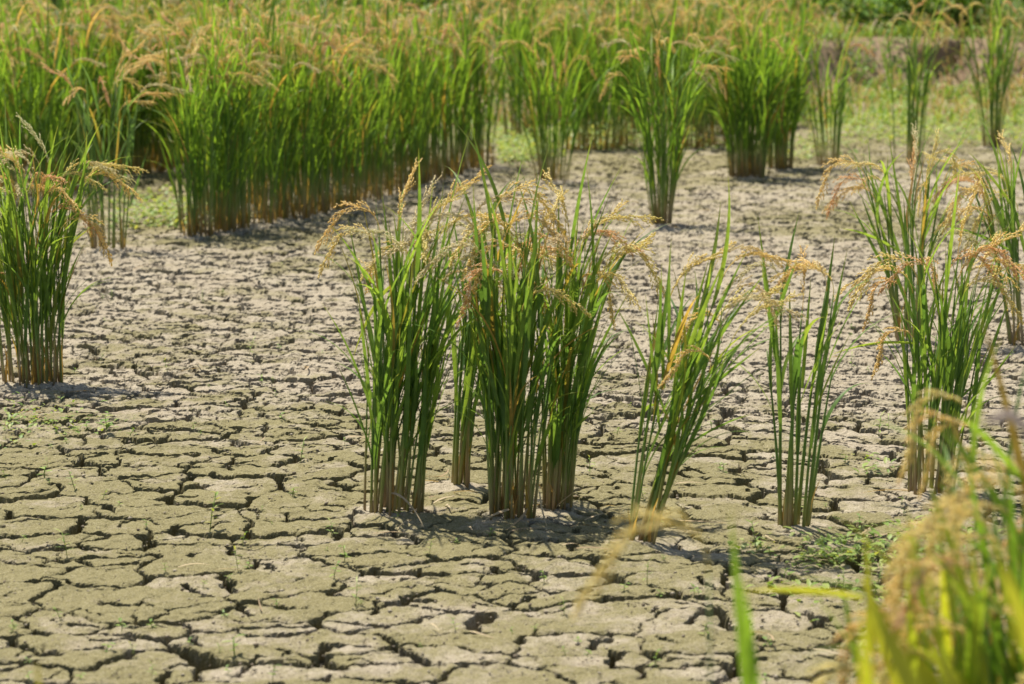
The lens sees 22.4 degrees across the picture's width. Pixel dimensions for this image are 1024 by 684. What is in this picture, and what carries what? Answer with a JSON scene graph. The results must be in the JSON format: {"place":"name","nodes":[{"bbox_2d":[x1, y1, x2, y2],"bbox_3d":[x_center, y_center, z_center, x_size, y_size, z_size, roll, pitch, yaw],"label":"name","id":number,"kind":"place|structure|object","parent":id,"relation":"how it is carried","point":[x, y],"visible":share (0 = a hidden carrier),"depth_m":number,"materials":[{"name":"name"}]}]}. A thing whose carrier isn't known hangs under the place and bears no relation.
{"place":"outdoors","nodes":[
{"label":"outdoors","id":0,"kind":"place"},
{"bbox_2d":[0,0,1023,683],"bbox_3d":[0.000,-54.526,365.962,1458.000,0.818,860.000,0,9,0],"label":"ground","id":1,"kind":"structure","parent":0,"point":[132,310],"depth_m":6.88,"materials":[{"name":"beige soil"}]},
{"bbox_2d":[0,31,25,156],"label":"rice plant","id":2,"kind":"object","parent":1,"relation":"on","point":[3,50],"visible":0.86,"depth_m":13.79,"materials":[{"name":"green plant"}]},
{"bbox_2d":[0,0,43,169],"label":"rice plant","id":3,"kind":"object","parent":1,"relation":"on","point":[24,161],"visible":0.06,"depth_m":15.77,"materials":[{"name":"green plant"}]},
{"bbox_2d":[0,0,52,168],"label":"rice plant","id":4,"kind":"object","parent":1,"relation":"on","point":[21,12],"visible":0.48,"depth_m":15.15,"materials":[{"name":"green plant"}]},
{"bbox_2d":[0,17,57,191],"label":"rice plant","id":5,"kind":"object","parent":1,"relation":"on","point":[6,93],"visible":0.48,"depth_m":14.29,"materials":[{"name":"green plant"}]},
{"bbox_2d":[6,14,89,173],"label":"rice plant","id":6,"kind":"object","parent":1,"relation":"on","point":[39,108],"visible":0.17,"depth_m":15.39,"materials":[{"name":"green plant"}]},
{"bbox_2d":[0,0,106,199],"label":"rice plant","id":7,"kind":"object","parent":1,"relation":"on","point":[13,99],"visible":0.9,"depth_m":14.07,"materials":[{"name":"green plant"}]},
{"bbox_2d":[10,0,102,159],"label":"rice plant","id":8,"kind":"object","parent":1,"relation":"on","point":[45,19],"visible":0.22,"depth_m":15.59,"materials":[{"name":"green plant"}]},
{"bbox_2d":[0,391,126,447],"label":"weed patch","id":9,"kind":"object","parent":1,"relation":"on","point":[30,421],"visible":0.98,"depth_m":7.38,"materials":[{"name":"green plant"}]},
{"bbox_2d":[0,0,132,191],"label":"rice plant","id":10,"kind":"object","parent":1,"relation":"on","point":[35,76],"visible":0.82,"depth_m":14.50,"materials":[{"name":"green plant"}]},
{"bbox_2d":[5,0,131,185],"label":"rice plant","id":11,"kind":"object","parent":1,"relation":"on","point":[51,48],"visible":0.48,"depth_m":14.84,"materials":[{"name":"green plant"}]},
{"bbox_2d":[5,0,134,174],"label":"rice plant","id":12,"kind":"object","parent":1,"relation":"on","point":[80,7],"visible":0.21,"depth_m":15.51,"materials":[{"name":"green plant"}]},
{"bbox_2d":[0,106,148,387],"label":"rice clump","id":13,"kind":"object","parent":1,"relation":"on","point":[18,273],"visible":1,"depth_m":8.05,"materials":[{"name":"green plant"}]},
{"bbox_2d":[27,0,146,162],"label":"rice plant","id":14,"kind":"object","parent":1,"relation":"on","point":[100,90],"visible":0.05,"depth_m":15.86,"materials":[{"name":"green plant"}]},
{"bbox_2d":[48,0,160,180],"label":"rice plant","id":15,"kind":"object","parent":1,"relation":"on","point":[109,88],"visible":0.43,"depth_m":15.20,"materials":[{"name":"green plant"}]},
{"bbox_2d":[40,40,187,249],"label":"rice clump","id":16,"kind":"object","parent":1,"relation":"on","point":[91,153],"visible":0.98,"depth_m":11.53,"materials":[{"name":"green plant"}]},
{"bbox_2d":[74,0,184,175],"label":"rice plant","id":17,"kind":"object","parent":1,"relation":"on","point":[141,125],"visible":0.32,"depth_m":15.53,"materials":[{"name":"green plant"}]},
{"bbox_2d":[77,0,183,172],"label":"rice plant","id":18,"kind":"object","parent":1,"relation":"on","point":[147,15],"visible":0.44,"depth_m":15.62,"materials":[{"name":"green plant"}]},
{"bbox_2d":[66,184,217,229],"bbox_3d":[-1.845,-0.713,13.370,0.884,0.126,2.228,0,9,0],"label":"weed patch","id":19,"kind":"object","parent":1,"relation":"on","point":[151,212],"visible":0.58,"depth_m":12.92,"materials":[{"name":"green plant"}]},
{"bbox_2d":[94,0,202,174],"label":"rice plant","id":20,"kind":"object","parent":1,"relation":"on","point":[160,169],"visible":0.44,"depth_m":15.65,"materials":[{"name":"green plant"}]},
{"bbox_2d":[111,0,196,165],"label":"rice plant","id":21,"kind":"object","parent":1,"relation":"on","point":[175,15],"visible":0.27,"depth_m":16.16,"materials":[{"name":"green plant"}]},
{"bbox_2d":[112,0,217,171],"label":"rice plant","id":22,"kind":"object","parent":1,"relation":"on","point":[160,122],"visible":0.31,"depth_m":15.76,"materials":[{"name":"green plant"}]},
{"bbox_2d":[123,1,254,236],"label":"rice plant","id":23,"kind":"object","parent":1,"relation":"on","point":[189,120],"visible":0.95,"depth_m":12.09,"materials":[{"name":"green plant"}]},
{"bbox_2d":[122,0,269,217],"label":"rice plant","id":24,"kind":"object","parent":1,"relation":"on","point":[156,25],"visible":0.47,"depth_m":12.97,"materials":[{"name":"green plant"}]},
{"bbox_2d":[121,21,283,232],"bbox_3d":[-1.463,-1.030,12.292,0.842,1.017,0.608,1,9,9],"label":"rice plant","id":25,"kind":"object","parent":1,"relation":"on","point":[225,224],"visible":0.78,"depth_m":12.24,"materials":[{"name":"green plant"}]},
{"bbox_2d":[159,0,263,195],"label":"rice plant","id":26,"kind":"object","parent":1,"relation":"on","point":[178,25],"visible":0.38,"depth_m":14.04,"materials":[{"name":"green plant"}]},
{"bbox_2d":[136,0,289,208],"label":"rice plant","id":27,"kind":"object","parent":1,"relation":"on","point":[238,12],"visible":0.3,"depth_m":13.22,"materials":[{"name":"green plant"}]},
{"bbox_2d":[169,0,299,229],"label":"rice plant","id":28,"kind":"object","parent":1,"relation":"on","point":[242,214],"visible":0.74,"depth_m":12.36,"materials":[{"name":"green plant"}]},
{"bbox_2d":[201,0,283,48],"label":"rice plant","id":29,"kind":"object","parent":1,"relation":"on","point":[262,1],"visible":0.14,"depth_m":15.31,"materials":[{"name":"green plant"}]},
{"bbox_2d":[178,0,321,225],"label":"rice plant","id":30,"kind":"object","parent":1,"relation":"on","point":[270,164],"visible":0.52,"depth_m":12.57,"materials":[{"name":"green plant"}]},
{"bbox_2d":[191,0,325,199],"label":"rice plant","id":31,"kind":"object","parent":1,"relation":"on","point":[289,13],"visible":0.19,"depth_m":13.74,"materials":[{"name":"green plant"}]},
{"bbox_2d":[214,0,303,205],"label":"rice plant","id":32,"kind":"object","parent":1,"relation":"on","point":[246,18],"visible":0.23,"depth_m":13.46,"materials":[{"name":"green plant"}]},
{"bbox_2d":[210,0,335,221],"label":"rice plant","id":33,"kind":"object","parent":1,"relation":"on","point":[275,83],"visible":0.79,"depth_m":12.76,"materials":[{"name":"green plant"}]},
{"bbox_2d":[228,0,367,219],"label":"rice plant","id":34,"kind":"object","parent":1,"relation":"on","point":[305,127],"visible":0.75,"depth_m":12.87,"materials":[{"name":"green plant"}]},
{"bbox_2d":[250,0,356,195],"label":"rice plant","id":35,"kind":"object","parent":1,"relation":"on","point":[298,131],"visible":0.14,"depth_m":14.01,"materials":[{"name":"green plant"}]},
{"bbox_2d":[267,2,355,187],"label":"rice plant","id":36,"kind":"object","parent":1,"relation":"on","point":[304,38],"visible":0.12,"depth_m":14.23,"materials":[{"name":"green plant"}]},
{"bbox_2d":[260,8,375,214],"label":"rice plant","id":37,"kind":"object","parent":1,"relation":"on","point":[318,177],"visible":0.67,"depth_m":13.07,"materials":[{"name":"green plant"}]},
{"bbox_2d":[254,0,382,179],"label":"rice plant","id":38,"kind":"object","parent":1,"relation":"on","point":[309,7],"visible":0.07,"depth_m":15.32,"materials":[{"name":"green plant"}]},
{"bbox_2d":[270,0,385,187],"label":"rice plant","id":39,"kind":"object","parent":1,"relation":"on","point":[350,26],"visible":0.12,"depth_m":14.71,"materials":[{"name":"green plant"}]},
{"bbox_2d":[281,2,387,210],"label":"rice plant","id":40,"kind":"object","parent":1,"relation":"on","point":[337,160],"visible":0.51,"depth_m":13.25,"materials":[{"name":"green plant"}]},
{"bbox_2d":[302,0,397,207],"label":"rice plant","id":41,"kind":"object","parent":1,"relation":"on","point":[348,162],"visible":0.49,"depth_m":13.51,"materials":[{"name":"green plant"}]},
{"bbox_2d":[294,1,425,202],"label":"rice plant","id":42,"kind":"object","parent":1,"relation":"on","point":[378,193],"visible":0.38,"depth_m":13.87,"materials":[{"name":"green plant"}]},
{"bbox_2d":[319,0,408,178],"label":"rice plant","id":43,"kind":"object","parent":1,"relation":"on","point":[369,14],"visible":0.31,"depth_m":15.16,"materials":[{"name":"green plant"}]},
{"bbox_2d":[322,8,422,183],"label":"rice plant","id":44,"kind":"object","parent":1,"relation":"on","point":[352,171],"visible":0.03,"depth_m":14.98,"materials":[{"name":"green plant"}]},
{"bbox_2d":[331,0,422,195],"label":"rice plant","id":45,"kind":"object","parent":1,"relation":"on","point":[389,182],"visible":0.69,"depth_m":14.19,"materials":[{"name":"green plant"}]},
{"bbox_2d":[335,0,436,173],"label":"rice plant","id":46,"kind":"object","parent":1,"relation":"on","point":[402,12],"visible":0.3,"depth_m":15.52,"materials":[{"name":"green plant"}]},
{"bbox_2d":[348,0,447,20],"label":"bush","id":47,"kind":"object","parent":1,"relation":"on","point":[410,8],"visible":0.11,"depth_m":28.61,"materials":[{"name":"green plant"}]},
{"bbox_2d":[355,0,461,192],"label":"rice plant","id":48,"kind":"object","parent":1,"relation":"on","point":[416,115],"visible":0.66,"depth_m":14.43,"materials":[{"name":"green plant"}]},
{"bbox_2d":[372,0,461,172],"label":"rice plant","id":49,"kind":"object","parent":1,"relation":"on","point":[429,64],"visible":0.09,"depth_m":15.68,"materials":[{"name":"green plant"}]},
{"bbox_2d":[367,0,468,184],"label":"rice plant","id":50,"kind":"object","parent":1,"relation":"on","point":[423,175],"visible":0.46,"depth_m":14.80,"materials":[{"name":"green plant"}]},
{"bbox_2d":[300,121,537,524],"bbox_3d":[-0.240,-0.048,6.107,0.514,0.936,0.561,-7,11,-40],"label":"rice clump","id":51,"kind":"object","parent":1,"relation":"on","point":[395,359],"visible":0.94,"depth_m":6.10,"materials":[{"name":"green plant"}]},
{"bbox_2d":[373,0,500,180],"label":"rice plant","id":52,"kind":"object","parent":1,"relation":"on","point":[442,130],"visible":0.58,"depth_m":15.03,"materials":[{"name":"green plant"}]},
{"bbox_2d":[408,0,505,175],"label":"rice plant","id":53,"kind":"object","parent":1,"relation":"on","point":[465,110],"visible":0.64,"depth_m":15.39,"materials":[{"name":"green plant"}]},
{"bbox_2d":[429,0,508,169],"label":"rice plant","id":54,"kind":"object","parent":1,"relation":"on","point":[471,163],"visible":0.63,"depth_m":15.77,"materials":[{"name":"green plant"}]},
{"bbox_2d":[438,0,520,165],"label":"rice plant","id":55,"kind":"object","parent":1,"relation":"on","point":[489,108],"visible":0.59,"depth_m":16.02,"materials":[{"name":"green plant"}]},
{"bbox_2d":[404,0,556,21],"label":"bush","id":56,"kind":"object","parent":1,"relation":"on","point":[482,4],"visible":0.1,"depth_m":27.79,"materials":[{"name":"green plant"}]},
{"bbox_2d":[405,169,566,487],"bbox_3d":[-0.006,-0.029,6.372,0.467,0.804,0.370,7,11,38],"label":"rice clump","id":57,"kind":"object","parent":1,"relation":"on","point":[461,461],"visible":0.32,"depth_m":6.40,"materials":[{"name":"green plant"}]},
{"bbox_2d":[385,121,613,529],"bbox_3d":[0.006,-0.052,6.096,0.470,0.944,0.480,4,10,27],"label":"rice clump","id":58,"kind":"object","parent":1,"relation":"on","point":[504,370],"visible":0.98,"depth_m":6.05,"materials":[{"name":"green plant"}]},
{"bbox_2d":[0,189,1023,683],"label":"soil crumbs","id":59,"kind":"object","parent":1,"relation":"on","point":[256,643],"visible":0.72,"depth_m":5.63,"materials":[{"name":"beige soil"}]},
{"bbox_2d":[483,0,546,114],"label":"rice plant","id":60,"kind":"object","parent":1,"relation":"on","point":[521,15],"visible":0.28,"depth_m":21.01,"materials":[{"name":"green plant"}]},
{"bbox_2d":[465,0,573,138],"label":"rice plant","id":61,"kind":"object","parent":1,"relation":"on","point":[518,90],"visible":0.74,"depth_m":18.53,"materials":[{"name":"green plant"}]},
{"bbox_2d":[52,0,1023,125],"bbox_3d":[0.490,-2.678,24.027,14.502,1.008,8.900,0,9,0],"label":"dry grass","id":62,"kind":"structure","parent":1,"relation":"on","point":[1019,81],"depth_m":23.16,"materials":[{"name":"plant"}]},
{"bbox_2d":[506,0,583,120],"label":"rice plant","id":63,"kind":"object","parent":1,"relation":"on","point":[548,35],"visible":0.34,"depth_m":20.12,"materials":[{"name":"green plant"}]},
{"bbox_2d":[485,5,619,180],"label":"rice clump","id":64,"kind":"object","parent":1,"relation":"on","point":[544,95],"visible":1,"depth_m":15.01,"materials":[{"name":"green plant"}]},
{"bbox_2d":[540,0,602,125],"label":"rice plant","id":65,"kind":"object","parent":1,"relation":"on","point":[563,38],"visible":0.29,"depth_m":20.09,"materials":[{"name":"green plant"}]},
{"bbox_2d":[527,0,636,149],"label":"rice plant","id":66,"kind":"object","parent":1,"relation":"on","point":[581,135],"visible":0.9,"depth_m":17.49,"materials":[{"name":"green plant"}]},
{"bbox_2d":[489,135,674,510],"bbox_3d":[0.150,-0.047,6.160,0.487,0.913,0.547,0,9,0],"label":"rice clump","id":67,"kind":"object","parent":1,"relation":"on","point":[559,473],"visible":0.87,"depth_m":6.15,"materials":[{"name":"green plant"}]},
{"bbox_2d":[544,0,631,136],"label":"rice plant","id":68,"kind":"object","parent":1,"relation":"on","point":[586,23],"visible":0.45,"depth_m":18.85,"materials":[{"name":"green plant"}]},
{"bbox_2d":[545,0,648,150],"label":"rice plant","id":69,"kind":"object","parent":1,"relation":"on","point":[615,95],"visible":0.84,"depth_m":17.50,"materials":[{"name":"green plant"}]},
{"bbox_2d":[589,0,669,147],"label":"rice plant","id":70,"kind":"object","parent":1,"relation":"on","point":[621,133],"visible":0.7,"depth_m":17.70,"materials":[{"name":"green plant"}]},
{"bbox_2d":[593,0,685,134],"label":"rice plant","id":71,"kind":"object","parent":1,"relation":"on","point":[646,38],"visible":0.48,"depth_m":18.89,"materials":[{"name":"green plant"}]},
{"bbox_2d":[571,505,758,683],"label":"rice clump","id":72,"kind":"object","parent":1,"relation":"on","point":[747,658],"visible":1,"depth_m":2.64,"materials":[{"name":"green plant"}]},
{"bbox_2d":[631,0,701,121],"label":"rice plant","id":73,"kind":"object","parent":1,"relation":"on","point":[677,28],"visible":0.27,"depth_m":20.20,"materials":[{"name":"green plant"}]},
{"bbox_2d":[623,0,715,131],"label":"rice plant","id":74,"kind":"object","parent":1,"relation":"on","point":[666,50],"visible":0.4,"depth_m":18.89,"materials":[{"name":"green plant"}]},
{"bbox_2d":[599,0,739,224],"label":"rice clump","id":75,"kind":"object","parent":1,"relation":"on","point":[661,205],"visible":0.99,"depth_m":12.64,"materials":[{"name":"green plant"}]},
{"bbox_2d":[646,0,739,148],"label":"rice plant","id":76,"kind":"object","parent":1,"relation":"on","point":[699,114],"visible":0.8,"depth_m":17.58,"materials":[{"name":"green plant"}]},
{"bbox_2d":[664,0,749,133],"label":"rice plant","id":77,"kind":"object","parent":1,"relation":"on","point":[710,8],"visible":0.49,"depth_m":19.05,"materials":[{"name":"green plant"}]},
{"bbox_2d":[615,179,807,544],"bbox_3d":[0.455,0.037,5.839,0.420,0.851,0.376,-3,9,-20],"label":"rice clump","id":78,"kind":"object","parent":1,"relation":"on","point":[695,354],"visible":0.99,"depth_m":5.79,"materials":[{"name":"green plant"}]},
{"bbox_2d":[667,0,772,146],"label":"rice plant","id":79,"kind":"object","parent":1,"relation":"on","point":[713,139],"visible":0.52,"depth_m":17.72,"materials":[{"name":"green plant"}]},
{"bbox_2d":[430,45,1023,167],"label":"weed cover","id":80,"kind":"object","parent":1,"relation":"on","point":[502,145],"visible":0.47,"depth_m":18.52,"materials":[{"name":"green plant"}]},
{"bbox_2d":[679,0,778,134],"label":"rice plant","id":81,"kind":"object","parent":1,"relation":"on","point":[708,12],"visible":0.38,"depth_m":18.73,"materials":[{"name":"green plant"}]},
{"bbox_2d":[689,0,808,177],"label":"rice clump","id":82,"kind":"object","parent":1,"relation":"on","point":[749,153],"visible":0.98,"depth_m":15.31,"materials":[{"name":"green plant"}]},
{"bbox_2d":[724,0,800,118],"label":"rice plant","id":83,"kind":"object","parent":1,"relation":"on","point":[776,16],"visible":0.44,"depth_m":19.95,"materials":[{"name":"green plant"}]},
{"bbox_2d":[731,0,830,169],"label":"rice clump","id":84,"kind":"object","parent":1,"relation":"on","point":[781,142],"visible":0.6,"depth_m":15.84,"materials":[{"name":"green plant"}]},
{"bbox_2d":[746,0,818,118],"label":"rice plant","id":85,"kind":"object","parent":1,"relation":"on","point":[771,27],"visible":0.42,"depth_m":19.70,"materials":[{"name":"green plant"}]},
{"bbox_2d":[775,0,822,91],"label":"rice plant","id":86,"kind":"object","parent":1,"relation":"on","point":[814,15],"visible":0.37,"depth_m":21.61,"materials":[{"name":"green plant"}]},
{"bbox_2d":[759,0,849,117],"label":"rice plant","id":87,"kind":"object","parent":1,"relation":"on","point":[814,6],"visible":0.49,"depth_m":20.60,"materials":[{"name":"green plant"}]},
{"bbox_2d":[723,211,906,528],"bbox_3d":[0.669,0.063,6.063,0.382,0.744,0.347,-8,12,-44],"label":"rice clump","id":88,"kind":"object","parent":1,"relation":"on","point":[789,516],"visible":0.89,"depth_m":5.99,"materials":[{"name":"green plant"}]},
{"bbox_2d":[778,15,876,166],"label":"rice clump","id":89,"kind":"object","parent":1,"relation":"on","point":[839,86],"visible":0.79,"depth_m":16.01,"materials":[{"name":"green plant"}]},
{"bbox_2d":[727,452,1004,621],"bbox_3d":[0.842,0.422,6.004,0.586,0.084,1.728,3,9,17],"label":"weed patch","id":90,"kind":"object","parent":1,"relation":"on","point":[821,540],"visible":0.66,"depth_m":5.76,"materials":[{"name":"green plant"}]},
{"bbox_2d":[811,0,948,36],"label":"bush","id":91,"kind":"object","parent":1,"relation":"on","point":[887,13],"visible":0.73,"depth_m":25.72,"materials":[{"name":"green plant"}]},
{"bbox_2d":[743,464,1023,683],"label":"rice clump","id":92,"kind":"object","parent":1,"relation":"on","point":[972,662],"visible":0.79,"depth_m":3.00,"materials":[{"name":"yellow plant"}]},
{"bbox_2d":[815,107,991,340],"bbox_3d":[1.374,-0.414,9.017,0.628,0.842,0.529,0,9,0],"label":"rice clump","id":93,"kind":"object","parent":1,"relation":"on","point":[923,233],"visible":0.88,"depth_m":9.04,"materials":[{"name":"green plant"}]},
{"bbox_2d":[875,0,958,164],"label":"rice clump","id":94,"kind":"object","parent":1,"relation":"on","point":[914,91],"visible":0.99,"depth_m":16.19,"materials":[{"name":"green plant"}]},
{"bbox_2d":[832,166,1023,494],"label":"rice clump","id":95,"kind":"object","parent":1,"relation":"on","point":[951,365],"visible":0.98,"depth_m":6.41,"materials":[{"name":"green plant"}]},
{"bbox_2d":[833,320,1023,683],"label":"rice clump","id":96,"kind":"object","parent":1,"relation":"on","point":[1000,634],"visible":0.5,"depth_m":3.18,"materials":[{"name":"green plant"}]},
{"bbox_2d":[859,561,1023,683],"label":"rice clump","id":97,"kind":"object","parent":1,"relation":"on","point":[904,670],"visible":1,"depth_m":2.07,"materials":[{"name":"yellow plant"}]},
{"bbox_2d":[883,0,1021,36],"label":"bush","id":98,"kind":"object","parent":1,"relation":"on","point":[956,11],"visible":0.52,"depth_m":26.25,"materials":[{"name":"green plant"}]},
{"bbox_2d":[884,340,1023,683],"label":"rice clump","id":99,"kind":"object","parent":1,"relation":"on","point":[950,489],"visible":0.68,"depth_m":3.55,"materials":[{"name":"green plant"}]},
{"bbox_2d":[921,109,1023,345],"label":"rice clump","id":100,"kind":"object","parent":1,"relation":"on","point":[1012,244],"visible":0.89,"depth_m":8.93,"materials":[{"name":"green plant"}]},
{"bbox_2d":[936,0,1023,147],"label":"rice clump","id":101,"kind":"object","parent":1,"relation":"on","point":[992,48],"visible":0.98,"depth_m":17.63,"materials":[{"name":"green plant"}]},
{"bbox_2d":[966,0,1023,31],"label":"bush","id":102,"kind":"object","parent":1,"relation":"on","point":[1006,12],"visible":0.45,"depth_m":25.86,"materials":[{"name":"green plant"}]},
{"bbox_2d":[0,4,1023,127],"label":"bank grass","id":103,"kind":"structure","parent":0,"point":[903,112],"depth_m":22.93,"materials":[{"name":"green plant"}]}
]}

